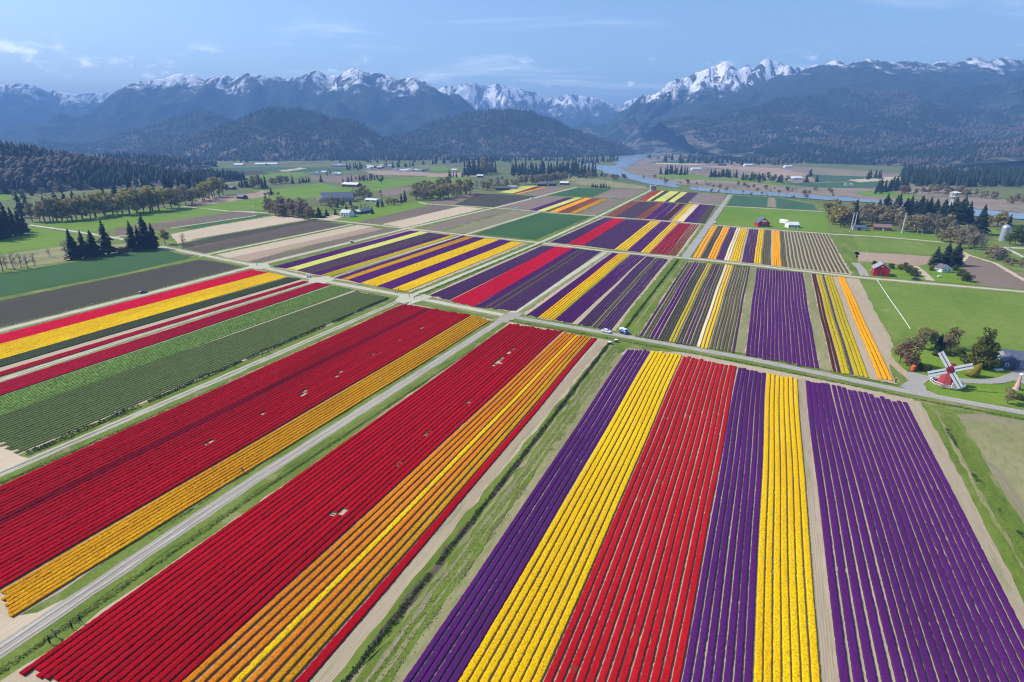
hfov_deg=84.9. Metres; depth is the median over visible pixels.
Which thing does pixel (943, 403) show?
verge weeds
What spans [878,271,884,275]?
door
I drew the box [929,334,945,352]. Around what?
conifer tree
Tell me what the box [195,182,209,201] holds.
willow tree
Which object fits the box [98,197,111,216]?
budding tree
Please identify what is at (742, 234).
tulip strip
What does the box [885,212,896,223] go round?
budding tree
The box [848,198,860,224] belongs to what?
conifer tree
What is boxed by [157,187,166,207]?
willow tree
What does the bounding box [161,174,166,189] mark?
conifer tree
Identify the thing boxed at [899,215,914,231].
budding tree
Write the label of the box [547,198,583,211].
tulip strip
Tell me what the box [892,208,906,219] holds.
budding tree
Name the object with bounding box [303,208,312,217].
rusty tree
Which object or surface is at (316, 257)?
tulip strip
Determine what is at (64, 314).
gravel lane
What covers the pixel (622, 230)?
tulip strip
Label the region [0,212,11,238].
conifer tree
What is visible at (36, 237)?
meadow
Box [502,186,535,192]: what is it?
tulip strip
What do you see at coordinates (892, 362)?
drive
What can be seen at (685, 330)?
tulip strip
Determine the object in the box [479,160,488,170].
budding tree
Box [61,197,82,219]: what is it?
budding tree
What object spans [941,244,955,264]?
conifer tree
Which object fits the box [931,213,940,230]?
bare tree
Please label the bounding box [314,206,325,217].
conifer tree
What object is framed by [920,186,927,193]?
budding tree
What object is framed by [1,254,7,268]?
bare tree
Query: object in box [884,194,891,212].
conifer tree
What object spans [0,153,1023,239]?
ground
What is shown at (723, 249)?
tulip strip
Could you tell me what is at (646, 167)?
river flat
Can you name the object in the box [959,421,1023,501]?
rough field
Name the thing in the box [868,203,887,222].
budding tree
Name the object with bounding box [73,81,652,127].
mountains
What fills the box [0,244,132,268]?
rough field
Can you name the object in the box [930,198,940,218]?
conifer tree
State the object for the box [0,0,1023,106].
sky
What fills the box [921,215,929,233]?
bare tree
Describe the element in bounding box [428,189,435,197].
willow tree
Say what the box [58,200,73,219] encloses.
willow tree
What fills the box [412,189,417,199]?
budding tree
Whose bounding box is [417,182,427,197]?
willow tree
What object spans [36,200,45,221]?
budding tree
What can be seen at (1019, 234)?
leafy tree
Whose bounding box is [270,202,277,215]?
budding tree
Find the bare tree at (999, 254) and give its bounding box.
[995,248,1001,260]
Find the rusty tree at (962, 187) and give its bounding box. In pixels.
[956,185,965,191]
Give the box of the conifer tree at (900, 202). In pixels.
[893,193,904,218]
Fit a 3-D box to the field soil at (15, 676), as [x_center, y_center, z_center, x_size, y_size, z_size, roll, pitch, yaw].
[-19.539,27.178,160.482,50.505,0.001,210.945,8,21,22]
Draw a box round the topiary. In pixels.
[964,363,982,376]
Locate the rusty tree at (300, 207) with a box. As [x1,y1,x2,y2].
[296,203,306,216]
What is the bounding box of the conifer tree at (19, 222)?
[14,209,29,232]
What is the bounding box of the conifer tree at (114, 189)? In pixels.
[113,183,119,207]
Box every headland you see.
[310,340,605,681]
[392,354,622,681]
[798,378,837,681]
[908,400,1023,630]
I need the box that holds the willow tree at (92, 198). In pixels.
[86,193,100,217]
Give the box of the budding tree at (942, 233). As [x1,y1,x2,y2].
[936,230,945,240]
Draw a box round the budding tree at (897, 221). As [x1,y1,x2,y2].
[894,213,904,227]
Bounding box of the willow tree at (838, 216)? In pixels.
[835,211,849,226]
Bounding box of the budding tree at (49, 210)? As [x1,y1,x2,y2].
[40,197,56,221]
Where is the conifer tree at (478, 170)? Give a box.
[475,161,480,174]
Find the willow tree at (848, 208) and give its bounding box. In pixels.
[842,207,851,220]
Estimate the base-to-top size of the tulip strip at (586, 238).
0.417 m
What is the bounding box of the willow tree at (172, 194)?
[162,188,177,205]
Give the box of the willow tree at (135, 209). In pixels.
[127,191,141,211]
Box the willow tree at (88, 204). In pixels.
[81,198,93,218]
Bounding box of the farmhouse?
[339,209,353,216]
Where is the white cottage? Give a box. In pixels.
[934,263,953,271]
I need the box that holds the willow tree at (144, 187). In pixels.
[139,185,160,210]
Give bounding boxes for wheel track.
[0,302,394,471]
[0,302,397,475]
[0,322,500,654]
[518,318,1023,413]
[520,317,1023,411]
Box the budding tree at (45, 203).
[40,199,55,221]
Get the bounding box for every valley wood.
[170,153,576,160]
[679,154,851,163]
[900,163,1023,186]
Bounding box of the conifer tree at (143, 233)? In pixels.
[137,213,151,248]
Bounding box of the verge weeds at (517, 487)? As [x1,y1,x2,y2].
[355,346,622,681]
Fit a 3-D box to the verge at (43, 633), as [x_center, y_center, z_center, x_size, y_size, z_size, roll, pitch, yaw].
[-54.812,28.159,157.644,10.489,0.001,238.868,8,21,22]
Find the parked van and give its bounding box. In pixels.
[619,327,628,334]
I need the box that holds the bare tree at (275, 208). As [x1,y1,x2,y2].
[273,202,280,216]
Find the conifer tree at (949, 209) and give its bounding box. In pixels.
[942,203,952,220]
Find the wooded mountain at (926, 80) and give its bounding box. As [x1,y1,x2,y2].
[634,56,1023,166]
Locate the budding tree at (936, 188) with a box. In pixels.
[932,184,940,192]
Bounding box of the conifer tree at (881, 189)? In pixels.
[879,181,883,193]
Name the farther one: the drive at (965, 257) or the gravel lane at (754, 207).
the gravel lane at (754, 207)
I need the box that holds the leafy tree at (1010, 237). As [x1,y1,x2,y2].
[1004,226,1021,244]
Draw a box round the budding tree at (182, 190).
[178,184,192,204]
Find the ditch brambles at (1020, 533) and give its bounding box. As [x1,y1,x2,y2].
[945,427,1023,538]
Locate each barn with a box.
[233,163,244,165]
[236,194,247,198]
[255,163,266,165]
[321,192,353,201]
[341,182,361,186]
[690,167,700,169]
[754,217,769,226]
[794,176,802,179]
[871,261,890,276]
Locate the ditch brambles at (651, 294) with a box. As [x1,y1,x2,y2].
[621,259,678,333]
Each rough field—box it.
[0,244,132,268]
[114,212,255,235]
[567,177,649,188]
[780,181,887,187]
[791,171,866,176]
[853,237,941,254]
[956,414,1023,522]
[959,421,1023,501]
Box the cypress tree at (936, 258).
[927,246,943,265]
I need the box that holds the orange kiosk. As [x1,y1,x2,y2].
[910,364,916,371]
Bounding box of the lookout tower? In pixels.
[949,191,961,204]
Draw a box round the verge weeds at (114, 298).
[0,266,244,326]
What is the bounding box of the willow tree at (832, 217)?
[828,211,841,222]
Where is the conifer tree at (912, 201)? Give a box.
[909,195,914,209]
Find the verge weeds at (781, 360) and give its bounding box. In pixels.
[635,336,901,385]
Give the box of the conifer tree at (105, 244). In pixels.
[97,219,120,254]
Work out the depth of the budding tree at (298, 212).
600.05 m
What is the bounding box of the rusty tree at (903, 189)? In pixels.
[899,186,907,192]
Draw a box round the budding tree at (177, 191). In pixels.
[171,188,184,207]
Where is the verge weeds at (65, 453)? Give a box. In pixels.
[0,301,411,482]
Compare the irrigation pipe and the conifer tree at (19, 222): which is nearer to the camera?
the irrigation pipe
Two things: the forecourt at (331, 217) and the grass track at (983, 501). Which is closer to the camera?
the grass track at (983, 501)
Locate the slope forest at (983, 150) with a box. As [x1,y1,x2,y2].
[683,73,1023,164]
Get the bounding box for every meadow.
[0,194,19,200]
[0,226,65,252]
[31,206,231,231]
[196,199,257,210]
[209,187,391,209]
[245,172,306,178]
[246,183,340,193]
[341,202,431,221]
[352,177,475,187]
[409,167,460,170]
[656,173,829,187]
[715,207,829,232]
[856,191,921,198]
[985,228,999,235]
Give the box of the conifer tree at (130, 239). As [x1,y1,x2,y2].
[122,220,139,250]
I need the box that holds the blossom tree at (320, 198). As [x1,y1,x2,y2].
[316,196,324,205]
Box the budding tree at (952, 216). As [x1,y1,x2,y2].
[945,214,955,226]
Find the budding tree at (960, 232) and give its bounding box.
[955,229,966,240]
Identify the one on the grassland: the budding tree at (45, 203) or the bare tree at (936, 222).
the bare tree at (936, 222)
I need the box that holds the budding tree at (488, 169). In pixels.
[483,163,490,174]
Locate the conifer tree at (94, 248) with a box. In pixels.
[84,230,105,257]
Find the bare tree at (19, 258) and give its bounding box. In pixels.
[15,253,22,267]
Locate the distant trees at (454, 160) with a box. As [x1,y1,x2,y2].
[422,154,510,164]
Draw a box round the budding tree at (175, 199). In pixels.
[161,187,181,209]
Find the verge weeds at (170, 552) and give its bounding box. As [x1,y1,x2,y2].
[0,327,505,672]
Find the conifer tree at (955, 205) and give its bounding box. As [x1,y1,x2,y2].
[944,197,962,224]
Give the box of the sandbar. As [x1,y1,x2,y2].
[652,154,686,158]
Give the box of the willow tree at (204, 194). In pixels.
[196,181,211,199]
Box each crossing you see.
[249,263,269,268]
[308,276,334,283]
[395,293,431,304]
[496,312,523,321]
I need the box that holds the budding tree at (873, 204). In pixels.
[862,202,877,215]
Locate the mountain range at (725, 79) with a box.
[572,59,804,153]
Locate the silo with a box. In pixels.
[998,225,1010,240]
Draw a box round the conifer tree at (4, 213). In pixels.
[0,202,20,234]
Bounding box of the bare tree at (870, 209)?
[866,207,872,222]
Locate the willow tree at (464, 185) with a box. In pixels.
[461,182,469,194]
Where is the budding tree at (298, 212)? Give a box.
[295,207,300,217]
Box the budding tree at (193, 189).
[190,187,199,201]
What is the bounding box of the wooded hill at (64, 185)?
[0,147,248,194]
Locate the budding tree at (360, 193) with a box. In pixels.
[357,186,364,198]
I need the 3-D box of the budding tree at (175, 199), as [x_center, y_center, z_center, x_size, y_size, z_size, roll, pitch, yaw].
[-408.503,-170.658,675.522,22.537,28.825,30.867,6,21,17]
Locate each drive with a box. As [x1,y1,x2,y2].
[852,263,868,275]
[884,343,925,387]
[911,266,934,280]
[925,370,1016,383]
[959,255,969,265]
[962,251,1023,280]
[1004,248,1023,256]
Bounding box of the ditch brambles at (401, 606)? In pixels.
[341,343,610,681]
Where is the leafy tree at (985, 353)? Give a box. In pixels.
[960,325,1001,367]
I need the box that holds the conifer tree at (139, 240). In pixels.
[134,225,146,249]
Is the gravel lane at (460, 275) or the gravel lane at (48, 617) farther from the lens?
the gravel lane at (460, 275)
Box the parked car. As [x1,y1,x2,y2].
[601,328,611,332]
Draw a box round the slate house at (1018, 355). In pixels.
[998,349,1023,367]
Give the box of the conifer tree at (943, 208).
[933,198,949,219]
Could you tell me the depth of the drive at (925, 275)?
349.11 m
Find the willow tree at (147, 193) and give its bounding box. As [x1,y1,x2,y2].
[138,187,155,211]
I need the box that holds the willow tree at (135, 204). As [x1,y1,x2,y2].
[115,189,138,213]
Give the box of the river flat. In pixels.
[619,157,1023,212]
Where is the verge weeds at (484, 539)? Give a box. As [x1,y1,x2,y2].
[390,349,623,678]
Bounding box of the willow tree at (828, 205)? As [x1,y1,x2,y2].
[822,201,833,217]
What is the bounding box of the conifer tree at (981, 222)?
[970,204,991,233]
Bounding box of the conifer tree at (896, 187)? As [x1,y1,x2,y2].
[892,177,898,190]
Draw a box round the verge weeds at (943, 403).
[509,320,1023,418]
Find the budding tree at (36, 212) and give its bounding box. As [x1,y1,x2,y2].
[30,204,42,222]
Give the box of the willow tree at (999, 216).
[995,212,1005,226]
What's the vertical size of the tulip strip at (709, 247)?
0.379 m
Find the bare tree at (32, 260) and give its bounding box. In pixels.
[25,252,36,266]
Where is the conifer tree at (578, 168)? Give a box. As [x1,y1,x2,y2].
[574,162,580,175]
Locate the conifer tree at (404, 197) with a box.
[402,190,406,201]
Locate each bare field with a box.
[0,260,241,326]
[171,216,304,243]
[180,220,334,248]
[185,222,345,256]
[192,193,258,205]
[197,196,266,203]
[216,225,372,257]
[222,227,381,261]
[237,171,269,174]
[248,228,395,261]
[256,190,268,196]
[280,168,305,171]
[312,176,376,182]
[360,205,454,223]
[365,170,436,175]
[377,187,411,196]
[383,206,483,226]
[422,209,508,230]
[425,173,476,176]
[430,192,488,204]
[455,194,535,206]
[500,196,564,209]
[520,187,568,195]
[578,199,625,214]
[594,189,646,198]
[655,163,699,164]
[688,169,711,173]
[689,193,724,204]
[695,165,803,177]
[850,177,900,181]
[856,252,930,265]
[960,253,1023,288]
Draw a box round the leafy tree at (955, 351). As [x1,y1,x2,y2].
[951,346,960,355]
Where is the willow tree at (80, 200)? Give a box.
[71,195,85,218]
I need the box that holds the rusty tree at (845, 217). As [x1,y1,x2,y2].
[837,210,857,226]
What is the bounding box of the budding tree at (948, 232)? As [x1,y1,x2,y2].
[941,229,951,241]
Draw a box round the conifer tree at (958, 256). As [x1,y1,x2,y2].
[954,243,965,264]
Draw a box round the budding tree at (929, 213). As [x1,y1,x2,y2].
[925,212,934,230]
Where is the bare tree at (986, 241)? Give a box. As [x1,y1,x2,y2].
[982,237,989,249]
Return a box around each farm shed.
[495,186,509,189]
[507,185,517,188]
[537,182,546,185]
[548,182,556,185]
[560,181,568,184]
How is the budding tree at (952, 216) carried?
on the ground at (503, 168)
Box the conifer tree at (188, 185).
[185,175,191,189]
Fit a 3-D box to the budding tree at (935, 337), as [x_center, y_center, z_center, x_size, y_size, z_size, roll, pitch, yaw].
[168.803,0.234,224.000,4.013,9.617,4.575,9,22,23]
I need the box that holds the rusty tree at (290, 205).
[285,202,295,216]
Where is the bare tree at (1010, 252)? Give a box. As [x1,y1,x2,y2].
[1002,247,1011,256]
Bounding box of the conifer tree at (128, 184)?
[126,179,131,187]
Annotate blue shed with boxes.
[353,209,361,214]
[359,209,367,213]
[998,353,1021,369]
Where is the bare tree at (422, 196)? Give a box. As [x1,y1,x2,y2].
[420,186,427,199]
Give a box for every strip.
[0,270,267,343]
[0,272,286,358]
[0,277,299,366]
[0,281,307,376]
[0,282,329,395]
[0,285,352,414]
[0,291,390,453]
[0,304,469,588]
[0,315,489,617]
[19,324,562,681]
[24,297,387,454]
[182,331,591,681]
[273,231,418,267]
[287,232,428,269]
[295,338,596,681]
[297,233,444,273]
[314,235,449,274]
[323,235,456,275]
[336,235,465,278]
[342,236,473,279]
[350,237,483,282]
[362,238,499,285]
[379,240,510,288]
[393,241,523,290]
[403,349,649,681]
[430,245,554,299]
[450,246,572,306]
[458,351,681,681]
[475,248,600,310]
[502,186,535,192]
[512,187,540,193]
[517,187,545,193]
[526,253,617,316]
[530,197,572,210]
[538,197,579,210]
[539,253,629,319]
[544,356,736,681]
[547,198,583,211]
[550,198,591,211]
[551,218,612,243]
[556,254,644,322]
[557,198,598,212]
[568,218,624,244]
[571,199,607,213]
[578,256,654,326]
[584,219,649,248]
[592,257,657,327]
[597,258,667,328]
[607,201,638,216]
[615,202,657,217]
[615,221,660,249]
[628,222,670,251]
[637,202,663,218]
[639,190,660,200]
[640,262,688,335]
[641,222,676,252]
[643,262,692,338]
[646,203,670,218]
[647,191,663,200]
[650,191,668,200]
[650,223,690,254]
[650,262,698,338]
[653,203,676,219]
[655,191,678,201]
[658,263,706,340]
[661,204,684,219]
[665,192,680,201]
[668,224,698,255]
[669,192,686,201]
[669,263,711,342]
[672,204,692,220]
[675,192,697,202]
[676,263,715,343]
[677,204,698,221]
[682,264,719,344]
[682,367,765,681]
[684,205,703,221]
[690,264,723,345]
[691,205,709,222]
[693,226,716,257]
[697,264,726,346]
[698,205,715,223]
[701,226,722,257]
[701,265,732,348]
[707,226,729,258]
[709,265,746,351]
[716,227,735,259]
[724,228,740,260]
[730,228,746,261]
[732,267,749,352]
[735,267,756,353]
[742,229,757,262]
[746,268,818,367]
[754,230,763,263]
[754,373,819,681]
[762,230,770,264]
[772,230,780,265]
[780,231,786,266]
[784,231,848,272]
[803,273,831,370]
[806,380,905,681]
[812,274,839,371]
[816,274,849,373]
[822,274,852,373]
[825,275,868,377]
[831,385,1023,681]
[838,276,892,379]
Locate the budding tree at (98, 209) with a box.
[81,194,103,216]
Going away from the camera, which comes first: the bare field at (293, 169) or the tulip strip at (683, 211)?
the tulip strip at (683, 211)
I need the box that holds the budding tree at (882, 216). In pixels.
[878,207,892,223]
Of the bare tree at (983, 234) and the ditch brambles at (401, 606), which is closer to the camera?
the ditch brambles at (401, 606)
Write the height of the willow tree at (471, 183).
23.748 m
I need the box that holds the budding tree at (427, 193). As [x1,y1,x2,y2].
[423,187,432,199]
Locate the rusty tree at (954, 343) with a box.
[944,327,965,349]
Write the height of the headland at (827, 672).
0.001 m
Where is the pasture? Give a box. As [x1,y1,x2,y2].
[860,280,1023,351]
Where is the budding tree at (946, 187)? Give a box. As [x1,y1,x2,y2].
[944,185,950,192]
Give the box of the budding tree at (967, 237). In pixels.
[964,233,973,246]
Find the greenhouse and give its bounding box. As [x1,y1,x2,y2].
[364,198,380,202]
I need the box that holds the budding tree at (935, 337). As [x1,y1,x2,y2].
[930,331,939,348]
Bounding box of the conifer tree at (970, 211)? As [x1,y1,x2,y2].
[965,202,975,222]
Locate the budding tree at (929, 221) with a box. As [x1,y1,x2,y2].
[919,217,932,232]
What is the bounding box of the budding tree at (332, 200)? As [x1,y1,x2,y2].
[328,197,335,205]
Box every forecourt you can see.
[311,215,340,219]
[900,372,937,394]
[1014,368,1023,383]
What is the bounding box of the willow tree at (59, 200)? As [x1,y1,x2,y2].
[46,197,67,220]
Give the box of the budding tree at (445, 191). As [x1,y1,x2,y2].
[440,184,449,199]
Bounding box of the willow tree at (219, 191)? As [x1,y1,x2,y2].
[215,180,223,196]
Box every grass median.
[0,283,306,379]
[1,302,395,472]
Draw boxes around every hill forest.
[0,139,244,191]
[3,105,644,159]
[92,150,216,167]
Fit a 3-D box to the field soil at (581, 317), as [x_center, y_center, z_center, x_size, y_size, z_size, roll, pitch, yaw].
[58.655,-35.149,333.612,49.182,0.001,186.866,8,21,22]
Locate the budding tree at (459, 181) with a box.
[455,179,461,192]
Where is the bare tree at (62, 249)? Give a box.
[60,238,66,255]
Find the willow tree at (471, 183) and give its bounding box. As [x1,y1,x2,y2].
[468,180,473,193]
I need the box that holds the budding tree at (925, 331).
[915,327,935,344]
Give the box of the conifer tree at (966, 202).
[963,195,969,218]
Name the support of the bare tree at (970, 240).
on the grassland
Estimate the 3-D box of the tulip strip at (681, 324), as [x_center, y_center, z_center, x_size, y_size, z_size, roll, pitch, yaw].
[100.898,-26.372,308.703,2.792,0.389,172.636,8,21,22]
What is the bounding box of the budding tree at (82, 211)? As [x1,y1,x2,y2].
[65,199,88,219]
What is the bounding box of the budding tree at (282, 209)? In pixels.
[277,204,286,215]
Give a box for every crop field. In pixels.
[0,250,192,296]
[177,214,267,228]
[203,167,359,171]
[444,211,532,232]
[476,213,590,239]
[551,188,609,196]
[652,160,717,164]
[728,195,816,209]
[767,197,775,207]
[812,174,874,181]
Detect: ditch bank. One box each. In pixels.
[332,345,623,681]
[615,260,687,334]
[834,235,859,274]
[922,402,1023,601]
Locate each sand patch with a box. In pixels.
[0,446,27,469]
[0,600,61,641]
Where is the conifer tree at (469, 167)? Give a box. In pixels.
[466,159,471,174]
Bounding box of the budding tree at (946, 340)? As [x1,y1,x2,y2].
[943,337,951,349]
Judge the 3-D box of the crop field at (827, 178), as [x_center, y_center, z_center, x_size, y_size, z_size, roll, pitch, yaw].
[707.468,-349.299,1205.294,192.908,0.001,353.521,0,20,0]
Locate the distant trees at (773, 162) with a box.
[647,151,788,164]
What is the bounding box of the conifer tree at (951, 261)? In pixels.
[947,249,955,266]
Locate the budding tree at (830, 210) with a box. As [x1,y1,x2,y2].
[827,201,843,213]
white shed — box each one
[779,219,789,222]
[785,222,799,227]
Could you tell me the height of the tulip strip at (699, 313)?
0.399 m
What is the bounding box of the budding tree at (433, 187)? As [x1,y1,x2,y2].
[428,184,439,198]
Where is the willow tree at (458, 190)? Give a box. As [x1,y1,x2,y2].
[454,184,462,196]
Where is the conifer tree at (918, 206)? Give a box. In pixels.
[909,196,925,216]
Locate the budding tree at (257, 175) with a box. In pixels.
[254,174,260,187]
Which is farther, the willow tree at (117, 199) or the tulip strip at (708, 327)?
the willow tree at (117, 199)
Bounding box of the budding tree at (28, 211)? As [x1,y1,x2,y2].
[22,201,34,221]
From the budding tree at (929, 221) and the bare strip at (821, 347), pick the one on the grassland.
the budding tree at (929, 221)
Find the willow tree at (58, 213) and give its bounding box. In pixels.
[47,199,64,221]
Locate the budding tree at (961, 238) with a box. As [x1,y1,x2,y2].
[954,235,965,244]
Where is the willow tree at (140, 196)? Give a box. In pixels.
[134,192,146,212]
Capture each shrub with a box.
[116,247,126,252]
[903,265,913,272]
[909,267,921,276]
[918,363,932,371]
[932,349,939,356]
[944,349,952,355]
[952,264,958,270]
[956,268,967,275]
[961,272,975,281]
[1015,392,1023,399]
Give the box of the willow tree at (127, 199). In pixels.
[119,193,135,214]
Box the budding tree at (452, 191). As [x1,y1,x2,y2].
[448,186,455,194]
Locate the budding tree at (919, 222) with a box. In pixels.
[913,215,926,232]
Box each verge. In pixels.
[0,187,577,333]
[0,212,540,382]
[0,297,402,482]
[0,321,504,666]
[165,246,506,317]
[195,224,356,256]
[210,208,1023,292]
[409,189,652,293]
[430,204,943,242]
[491,252,609,322]
[513,315,1023,417]
[679,195,732,257]
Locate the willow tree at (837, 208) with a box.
[834,205,842,218]
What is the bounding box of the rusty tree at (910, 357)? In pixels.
[897,337,928,365]
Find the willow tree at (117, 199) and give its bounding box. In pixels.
[110,190,130,214]
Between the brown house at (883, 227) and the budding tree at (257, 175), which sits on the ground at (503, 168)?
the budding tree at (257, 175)
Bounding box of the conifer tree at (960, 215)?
[953,200,968,224]
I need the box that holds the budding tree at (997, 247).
[990,246,1005,257]
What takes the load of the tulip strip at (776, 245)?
on the field soil at (801, 268)
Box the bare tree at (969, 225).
[963,224,971,233]
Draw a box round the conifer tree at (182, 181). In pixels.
[180,175,184,189]
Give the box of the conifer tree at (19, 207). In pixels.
[13,192,25,216]
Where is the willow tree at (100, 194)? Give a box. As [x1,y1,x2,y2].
[95,191,110,214]
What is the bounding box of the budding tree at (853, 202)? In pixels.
[850,200,859,209]
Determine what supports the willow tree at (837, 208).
on the grassland
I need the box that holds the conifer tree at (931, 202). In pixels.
[928,196,933,210]
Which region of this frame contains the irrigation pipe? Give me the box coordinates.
[877,280,910,328]
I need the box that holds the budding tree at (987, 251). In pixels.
[983,247,993,255]
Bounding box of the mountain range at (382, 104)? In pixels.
[0,68,476,144]
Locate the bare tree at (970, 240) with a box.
[966,234,974,248]
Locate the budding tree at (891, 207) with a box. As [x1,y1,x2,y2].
[885,205,895,221]
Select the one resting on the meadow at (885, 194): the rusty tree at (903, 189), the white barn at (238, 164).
the rusty tree at (903, 189)
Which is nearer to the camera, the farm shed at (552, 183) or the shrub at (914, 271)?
the shrub at (914, 271)
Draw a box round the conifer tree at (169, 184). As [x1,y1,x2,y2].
[166,174,173,188]
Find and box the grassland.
[0,187,1023,681]
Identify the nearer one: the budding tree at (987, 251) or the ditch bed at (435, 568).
the ditch bed at (435, 568)
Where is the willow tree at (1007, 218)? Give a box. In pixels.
[999,215,1010,225]
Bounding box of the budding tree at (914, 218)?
[910,215,917,230]
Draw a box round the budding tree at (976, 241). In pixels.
[970,233,983,248]
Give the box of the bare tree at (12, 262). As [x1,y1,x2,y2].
[8,253,20,269]
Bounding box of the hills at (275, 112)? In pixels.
[16,108,648,160]
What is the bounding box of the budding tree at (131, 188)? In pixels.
[128,186,147,211]
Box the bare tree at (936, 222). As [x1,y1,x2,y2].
[931,219,942,234]
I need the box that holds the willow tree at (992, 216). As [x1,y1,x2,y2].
[987,214,995,225]
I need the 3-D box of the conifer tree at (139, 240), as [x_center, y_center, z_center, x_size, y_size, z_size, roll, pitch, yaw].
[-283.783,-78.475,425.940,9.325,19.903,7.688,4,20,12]
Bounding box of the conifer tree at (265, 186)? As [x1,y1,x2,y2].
[263,175,268,188]
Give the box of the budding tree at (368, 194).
[362,188,372,196]
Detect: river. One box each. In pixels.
[577,162,678,187]
[611,153,674,167]
[688,187,1023,218]
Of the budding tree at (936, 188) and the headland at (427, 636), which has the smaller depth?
the headland at (427, 636)
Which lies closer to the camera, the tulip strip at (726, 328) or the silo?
the tulip strip at (726, 328)
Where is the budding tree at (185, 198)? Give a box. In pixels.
[175,187,186,205]
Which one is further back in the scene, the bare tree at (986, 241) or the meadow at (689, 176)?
the meadow at (689, 176)
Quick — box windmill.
[927,351,973,389]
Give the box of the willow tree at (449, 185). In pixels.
[446,182,453,197]
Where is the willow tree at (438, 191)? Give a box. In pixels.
[434,186,443,199]
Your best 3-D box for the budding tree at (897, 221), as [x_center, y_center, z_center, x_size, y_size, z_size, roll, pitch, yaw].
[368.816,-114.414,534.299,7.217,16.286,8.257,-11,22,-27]
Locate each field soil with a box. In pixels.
[0,270,389,454]
[0,303,492,616]
[0,322,608,681]
[277,230,457,277]
[334,241,526,291]
[411,349,1023,681]
[429,244,592,310]
[524,253,672,330]
[547,217,700,255]
[605,201,716,222]
[637,190,698,201]
[640,261,896,383]
[694,226,851,274]
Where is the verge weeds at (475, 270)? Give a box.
[414,242,543,296]
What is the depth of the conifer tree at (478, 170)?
1321.92 m
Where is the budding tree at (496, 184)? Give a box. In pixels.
[493,180,500,186]
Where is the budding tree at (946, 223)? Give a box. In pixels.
[938,217,950,229]
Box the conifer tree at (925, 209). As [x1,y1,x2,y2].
[918,200,930,215]
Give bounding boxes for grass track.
[365,347,616,681]
[376,348,618,681]
[634,261,682,325]
[935,411,1023,570]
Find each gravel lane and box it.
[0,187,576,331]
[0,212,538,381]
[0,301,398,476]
[0,322,501,658]
[29,225,176,249]
[160,246,502,315]
[173,215,255,227]
[183,206,256,212]
[192,220,304,239]
[200,224,352,256]
[236,210,603,250]
[413,190,650,293]
[435,204,939,241]
[495,252,607,322]
[516,317,1023,414]
[605,251,1023,291]
[681,195,731,257]
[689,202,822,211]
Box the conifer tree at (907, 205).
[902,197,912,217]
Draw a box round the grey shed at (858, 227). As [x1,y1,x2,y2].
[852,225,865,230]
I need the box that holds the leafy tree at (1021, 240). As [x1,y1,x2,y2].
[1018,227,1023,244]
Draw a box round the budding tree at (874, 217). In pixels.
[869,213,877,224]
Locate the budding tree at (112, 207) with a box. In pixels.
[109,197,118,215]
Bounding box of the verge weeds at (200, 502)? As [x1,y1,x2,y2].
[157,334,464,529]
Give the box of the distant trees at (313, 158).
[176,153,426,162]
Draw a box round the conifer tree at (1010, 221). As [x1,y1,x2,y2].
[1007,214,1012,225]
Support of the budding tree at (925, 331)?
on the lawn at (928, 357)
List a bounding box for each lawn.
[854,231,940,240]
[863,264,975,284]
[891,337,1010,378]
[924,381,1023,407]
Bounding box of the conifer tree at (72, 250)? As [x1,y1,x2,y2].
[64,228,86,259]
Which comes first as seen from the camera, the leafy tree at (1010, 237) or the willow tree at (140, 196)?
the leafy tree at (1010, 237)
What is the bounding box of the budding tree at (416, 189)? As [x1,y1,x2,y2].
[409,185,419,199]
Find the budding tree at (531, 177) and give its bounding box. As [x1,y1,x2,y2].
[529,175,533,184]
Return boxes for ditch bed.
[342,343,608,681]
[350,343,612,681]
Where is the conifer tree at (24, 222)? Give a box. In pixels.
[19,214,31,230]
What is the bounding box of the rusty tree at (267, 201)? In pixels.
[261,198,272,210]
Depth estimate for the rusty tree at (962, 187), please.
860.46 m
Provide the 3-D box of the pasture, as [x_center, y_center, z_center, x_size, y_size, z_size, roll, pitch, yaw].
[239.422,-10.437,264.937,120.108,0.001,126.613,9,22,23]
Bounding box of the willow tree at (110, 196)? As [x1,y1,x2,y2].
[105,192,114,213]
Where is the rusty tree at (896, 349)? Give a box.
[894,343,908,362]
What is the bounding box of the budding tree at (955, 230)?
[945,226,958,241]
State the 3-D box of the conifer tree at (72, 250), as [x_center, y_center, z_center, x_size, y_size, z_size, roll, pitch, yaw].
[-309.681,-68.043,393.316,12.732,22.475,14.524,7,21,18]
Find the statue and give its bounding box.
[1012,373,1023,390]
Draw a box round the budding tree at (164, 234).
[158,229,169,243]
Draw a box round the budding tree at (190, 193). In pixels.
[186,189,194,204]
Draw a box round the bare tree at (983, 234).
[980,233,989,246]
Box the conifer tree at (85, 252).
[77,230,96,257]
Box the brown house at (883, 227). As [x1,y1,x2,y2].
[872,224,891,230]
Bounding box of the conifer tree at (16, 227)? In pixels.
[7,207,23,235]
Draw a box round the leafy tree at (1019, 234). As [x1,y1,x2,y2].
[1015,224,1023,243]
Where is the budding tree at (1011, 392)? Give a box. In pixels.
[1003,387,1016,403]
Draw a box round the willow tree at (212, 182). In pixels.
[205,176,217,196]
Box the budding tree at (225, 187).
[217,177,228,194]
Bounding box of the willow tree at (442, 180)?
[437,177,445,183]
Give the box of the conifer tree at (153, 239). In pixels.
[147,222,159,248]
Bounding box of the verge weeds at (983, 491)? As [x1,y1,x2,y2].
[936,411,1023,587]
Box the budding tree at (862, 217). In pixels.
[859,210,868,224]
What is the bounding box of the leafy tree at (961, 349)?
[958,347,966,356]
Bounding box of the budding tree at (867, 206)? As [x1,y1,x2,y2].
[861,204,873,218]

